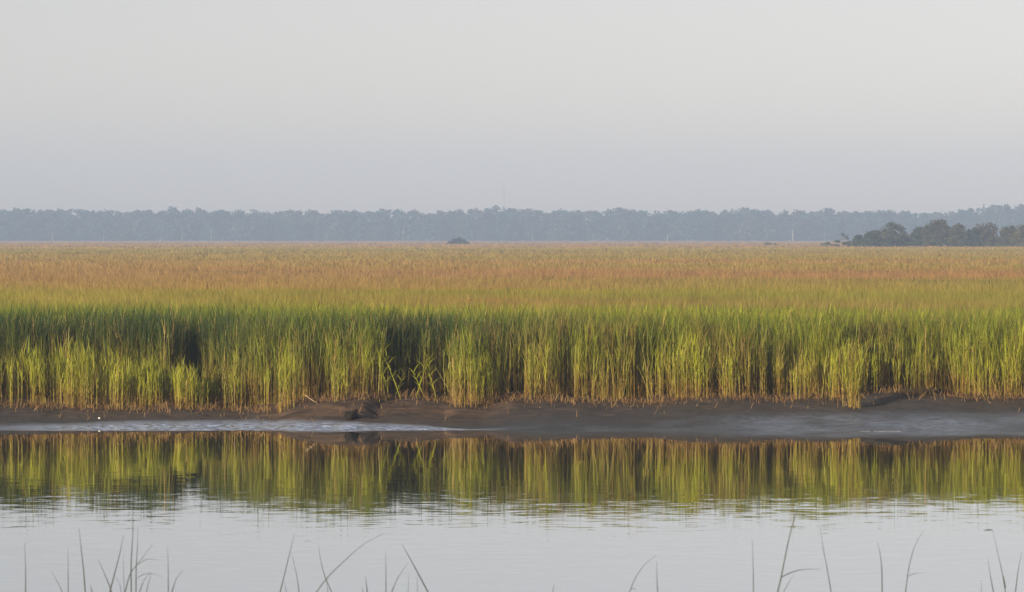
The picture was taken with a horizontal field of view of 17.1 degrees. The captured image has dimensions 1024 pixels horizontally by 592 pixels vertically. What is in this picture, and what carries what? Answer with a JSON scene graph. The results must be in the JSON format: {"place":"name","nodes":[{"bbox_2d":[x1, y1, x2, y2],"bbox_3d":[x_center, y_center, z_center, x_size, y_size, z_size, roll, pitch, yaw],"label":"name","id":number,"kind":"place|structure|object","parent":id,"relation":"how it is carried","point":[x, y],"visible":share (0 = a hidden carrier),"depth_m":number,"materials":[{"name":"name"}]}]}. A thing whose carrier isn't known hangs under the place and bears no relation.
{"place":"outdoors","nodes":[
{"label":"outdoors","id":0,"kind":"place"},
{"bbox_2d":[24,542,25,591],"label":"bank grass","id":1,"kind":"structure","parent":0,"point":[25,573],"depth_m":11.02,"materials":[{"name":"plant"}]},
{"bbox_2d":[98,535,123,591],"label":"bank grass","id":2,"kind":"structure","parent":0,"point":[114,572],"depth_m":11.02,"materials":[{"name":"plant"}]},
{"bbox_2d":[125,538,158,591],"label":"bank grass","id":3,"kind":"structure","parent":0,"point":[136,572],"depth_m":11.23,"materials":[{"name":"plant"}]},
{"bbox_2d":[316,537,375,591],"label":"bank grass","id":4,"kind":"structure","parent":0,"point":[337,567],"depth_m":10.52,"materials":[{"name":"plant"}]},
{"bbox_2d":[402,545,427,591],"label":"bank grass","id":5,"kind":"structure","parent":0,"point":[417,575],"depth_m":11.02,"materials":[{"name":"plant"}]},
{"bbox_2d":[0,430,1023,591],"bbox_3d":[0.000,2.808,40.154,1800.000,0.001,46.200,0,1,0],"label":"water","id":6,"kind":"structure","parent":0,"point":[479,511],"depth_m":43.71,"materials":[{"name":"grey liquid"}]},
{"bbox_2d":[0,238,1023,430],"bbox_3d":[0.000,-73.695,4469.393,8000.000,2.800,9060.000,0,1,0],"label":"ground","id":7,"kind":"structure","parent":0,"point":[904,412],"depth_m":63.76,"materials":[{"name":"soil"}]},
{"bbox_2d":[79,531,91,591],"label":"bank grass","id":8,"kind":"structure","parent":7,"relation":"on","point":[83,567],"depth_m":11.02,"materials":[{"name":"plant"}]},
{"bbox_2d":[123,532,132,591],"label":"bank grass","id":9,"kind":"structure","parent":7,"relation":"on","point":[131,565],"depth_m":11.02,"materials":[{"name":"plant"}]},
{"bbox_2d":[168,570,179,591],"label":"bank grass","id":10,"kind":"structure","parent":7,"relation":"on","point":[168,581],"depth_m":11.02,"materials":[{"name":"plant"}]},
{"bbox_2d":[259,331,300,412],"bbox_3d":[-4.344,1.410,64.312,0.842,1.691,0.766,1,1,44],"label":"cordgrass clump","id":11,"kind":"object","parent":7,"relation":"on","point":[283,381],"visible":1,"depth_m":64.30,"materials":[{"name":"green plant"}]},
{"bbox_2d":[280,533,294,591],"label":"bank grass","id":12,"kind":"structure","parent":7,"relation":"on","point":[285,571],"depth_m":11.52,"materials":[{"name":"plant"}]},
{"bbox_2d":[319,552,331,591],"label":"bank grass","id":13,"kind":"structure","parent":7,"relation":"on","point":[324,575],"depth_m":12.02,"materials":[{"name":"plant"}]},
{"bbox_2d":[331,351,351,400],"bbox_3d":[-3.246,1.507,64.310,0.346,1.012,0.588,1,1,29],"label":"cordgrass clump","id":14,"kind":"object","parent":7,"relation":"on","point":[338,382],"visible":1,"depth_m":64.27,"materials":[{"name":"green plant"}]},
{"bbox_2d":[344,409,358,419],"bbox_3d":[-2.992,2.220,63.299,0.274,0.252,0.294,-1,1,-41],"label":"peat lump","id":15,"kind":"object","parent":7,"relation":"on","point":[351,415],"visible":1,"depth_m":63.22,"materials":[{"name":"grey soil"}]},
{"bbox_2d":[378,342,438,400],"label":"bent grass","id":16,"kind":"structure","parent":7,"relation":"on","point":[403,374],"depth_m":65.44,"materials":[{"name":"green plant"}]},
{"bbox_2d":[446,237,469,243],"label":"bushy mound","id":17,"kind":"object","parent":7,"relation":"on","point":[460,240],"visible":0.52,"depth_m":999.07,"materials":[{"name":"green plant"}]},
{"bbox_2d":[446,323,478,408],"bbox_3d":[-0.943,1.308,64.438,0.816,1.716,0.790,1,1,40],"label":"cordgrass clump","id":18,"kind":"object","parent":7,"relation":"on","point":[463,360],"visible":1,"depth_m":64.49,"materials":[{"name":"green plant"}]},
{"bbox_2d":[0,293,1023,410],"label":"cordgrass","id":19,"kind":"object","parent":7,"relation":"on","point":[142,360],"visible":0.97,"depth_m":66.53,"materials":[{"name":"green plant"}]},
{"bbox_2d":[0,241,1023,346],"bbox_3d":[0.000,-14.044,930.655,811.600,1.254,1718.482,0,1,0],"label":"marsh grass","id":20,"kind":"structure","parent":7,"relation":"on","point":[748,274],"depth_m":164.14,"materials":[{"name":"beige plant"}]},
{"bbox_2d":[0,204,1023,240],"bbox_3d":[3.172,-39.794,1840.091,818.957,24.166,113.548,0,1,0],"label":"woods","id":21,"kind":"object","parent":7,"relation":"on","point":[514,224],"visible":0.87,"depth_m":1798.04,"materials":[{"name":"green plant"}]},
{"bbox_2d":[752,542,753,591],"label":"bank grass","id":22,"kind":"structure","parent":7,"relation":"on","point":[753,570],"depth_m":11.02,"materials":[{"name":"plant"}]},
{"bbox_2d":[820,529,830,590],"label":"bank grass","id":23,"kind":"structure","parent":7,"relation":"on","point":[826,566],"depth_m":11.02,"materials":[{"name":"plant"}]},
{"bbox_2d":[821,242,833,246],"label":"marsh shrub","id":24,"kind":"object","parent":7,"relation":"on","point":[826,243],"visible":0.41,"depth_m":699.77,"materials":[{"name":"green plant"}]},
{"bbox_2d":[834,239,845,246],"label":"marsh shrub","id":25,"kind":"object","parent":7,"relation":"on","point":[838,241],"visible":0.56,"depth_m":697.86,"materials":[{"name":"green plant"}]},
{"bbox_2d":[832,328,871,408],"bbox_3d":[6.463,1.357,64.183,0.785,1.573,0.842,0,1,26],"label":"cordgrass clump","id":26,"kind":"object","parent":7,"relation":"on","point":[855,372],"visible":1,"depth_m":64.13,"materials":[{"name":"green plant"}]},
{"bbox_2d":[851,234,864,246],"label":"marsh tree","id":27,"kind":"object","parent":7,"relation":"on","point":[856,240],"visible":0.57,"depth_m":696.28,"materials":[{"name":"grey plant"}]},
{"bbox_2d":[860,239,873,246],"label":"marsh shrub","id":28,"kind":"object","parent":7,"relation":"on","point":[864,241],"visible":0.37,"depth_m":685.61,"materials":[{"name":"green plant"}]},
{"bbox_2d":[863,230,887,246],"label":"marsh tree","id":29,"kind":"object","parent":7,"relation":"on","point":[872,234],"visible":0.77,"depth_m":691.04,"materials":[{"name":"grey plant"}]},
{"bbox_2d":[877,542,882,591],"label":"bank grass","id":30,"kind":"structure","parent":7,"relation":"on","point":[881,572],"depth_m":11.02,"materials":[{"name":"plant"}]},
{"bbox_2d":[884,238,900,246],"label":"marsh shrub","id":31,"kind":"object","parent":7,"relation":"on","point":[889,241],"visible":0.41,"depth_m":684.89,"materials":[{"name":"green plant"}]},
{"bbox_2d":[879,221,912,246],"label":"marsh tree","id":32,"kind":"object","parent":7,"relation":"on","point":[902,238],"visible":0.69,"depth_m":698.84,"materials":[{"name":"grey plant"}]},
{"bbox_2d":[908,226,922,246],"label":"marsh tree","id":33,"kind":"object","parent":7,"relation":"on","point":[915,233],"visible":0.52,"depth_m":709.26,"materials":[{"name":"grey plant"}]},
{"bbox_2d":[906,237,924,246],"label":"marsh shrub","id":34,"kind":"object","parent":7,"relation":"on","point":[919,242],"visible":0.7,"depth_m":684.88,"materials":[{"name":"green plant"}]},
{"bbox_2d":[916,223,937,246],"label":"marsh tree","id":35,"kind":"object","parent":7,"relation":"on","point":[924,230],"visible":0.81,"depth_m":702.92,"materials":[{"name":"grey plant"}]},
{"bbox_2d":[922,219,952,246],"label":"marsh tree","id":36,"kind":"object","parent":7,"relation":"on","point":[942,232],"visible":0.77,"depth_m":698.86,"materials":[{"name":"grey plant"}]},
{"bbox_2d":[934,238,956,246],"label":"marsh shrub","id":37,"kind":"object","parent":7,"relation":"on","point":[943,241],"visible":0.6,"depth_m":684.17,"materials":[{"name":"green plant"}]},
{"bbox_2d":[947,223,967,245],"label":"marsh tree","id":38,"kind":"object","parent":7,"relation":"on","point":[958,235],"visible":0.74,"depth_m":693.34,"materials":[{"name":"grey plant"}]},
{"bbox_2d":[957,236,976,246],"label":"marsh shrub","id":39,"kind":"object","parent":7,"relation":"on","point":[969,242],"visible":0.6,"depth_m":684.30,"materials":[{"name":"green plant"}]},
{"bbox_2d":[965,227,984,246],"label":"marsh tree","id":40,"kind":"object","parent":7,"relation":"on","point":[974,233],"visible":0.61,"depth_m":695.35,"materials":[{"name":"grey plant"}]},
{"bbox_2d":[975,222,998,246],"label":"marsh tree","id":41,"kind":"object","parent":7,"relation":"on","point":[987,233],"visible":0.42,"depth_m":706.77,"materials":[{"name":"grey plant"}]},
{"bbox_2d":[981,562,993,591],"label":"bank grass","id":42,"kind":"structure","parent":7,"relation":"on","point":[991,581],"depth_m":11.02,"materials":[{"name":"plant"}]},
{"bbox_2d":[983,238,1005,246],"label":"marsh shrub","id":43,"kind":"object","parent":7,"relation":"on","point":[995,245],"visible":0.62,"depth_m":684.62,"materials":[{"name":"green plant"}]},
{"bbox_2d":[994,225,1018,246],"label":"marsh tree","id":44,"kind":"object","parent":7,"relation":"on","point":[1007,231],"visible":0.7,"depth_m":698.69,"materials":[{"name":"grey plant"}]},
{"bbox_2d":[1009,224,1023,246],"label":"marsh tree","id":45,"kind":"object","parent":7,"relation":"on","point":[1014,240],"visible":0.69,"depth_m":693.89,"materials":[{"name":"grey plant"}]},
{"bbox_2d":[1014,238,1023,246],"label":"marsh shrub","id":46,"kind":"object","parent":7,"relation":"on","point":[1020,245],"visible":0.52,"depth_m":684.54,"materials":[{"name":"green plant"}]},
{"bbox_2d":[0,384,1023,420],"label":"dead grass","id":47,"kind":"structure","parent":0,"point":[691,396],"depth_m":65.10,"materials":[{"name":"brown plant"}]},
{"bbox_2d":[0,0,1023,220],"label":"sky","id":48,"kind":"structure","parent":0,"point":[425,106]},
{"bbox_2d":[777,486,807,591],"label":"bank grass","id":49,"kind":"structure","parent":0,"point":[785,555],"depth_m":10.01,"materials":[{"name":"plant"}]},
{"bbox_2d":[905,530,923,591],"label":"bank grass","id":50,"kind":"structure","parent":0,"point":[909,566],"depth_m":11.02,"materials":[{"name":"plant"}]},
{"bbox_2d":[985,529,1005,591],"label":"bank grass","id":51,"kind":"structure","parent":0,"point":[999,561],"depth_m":11.02,"materials":[{"name":"plant"}]}
]}

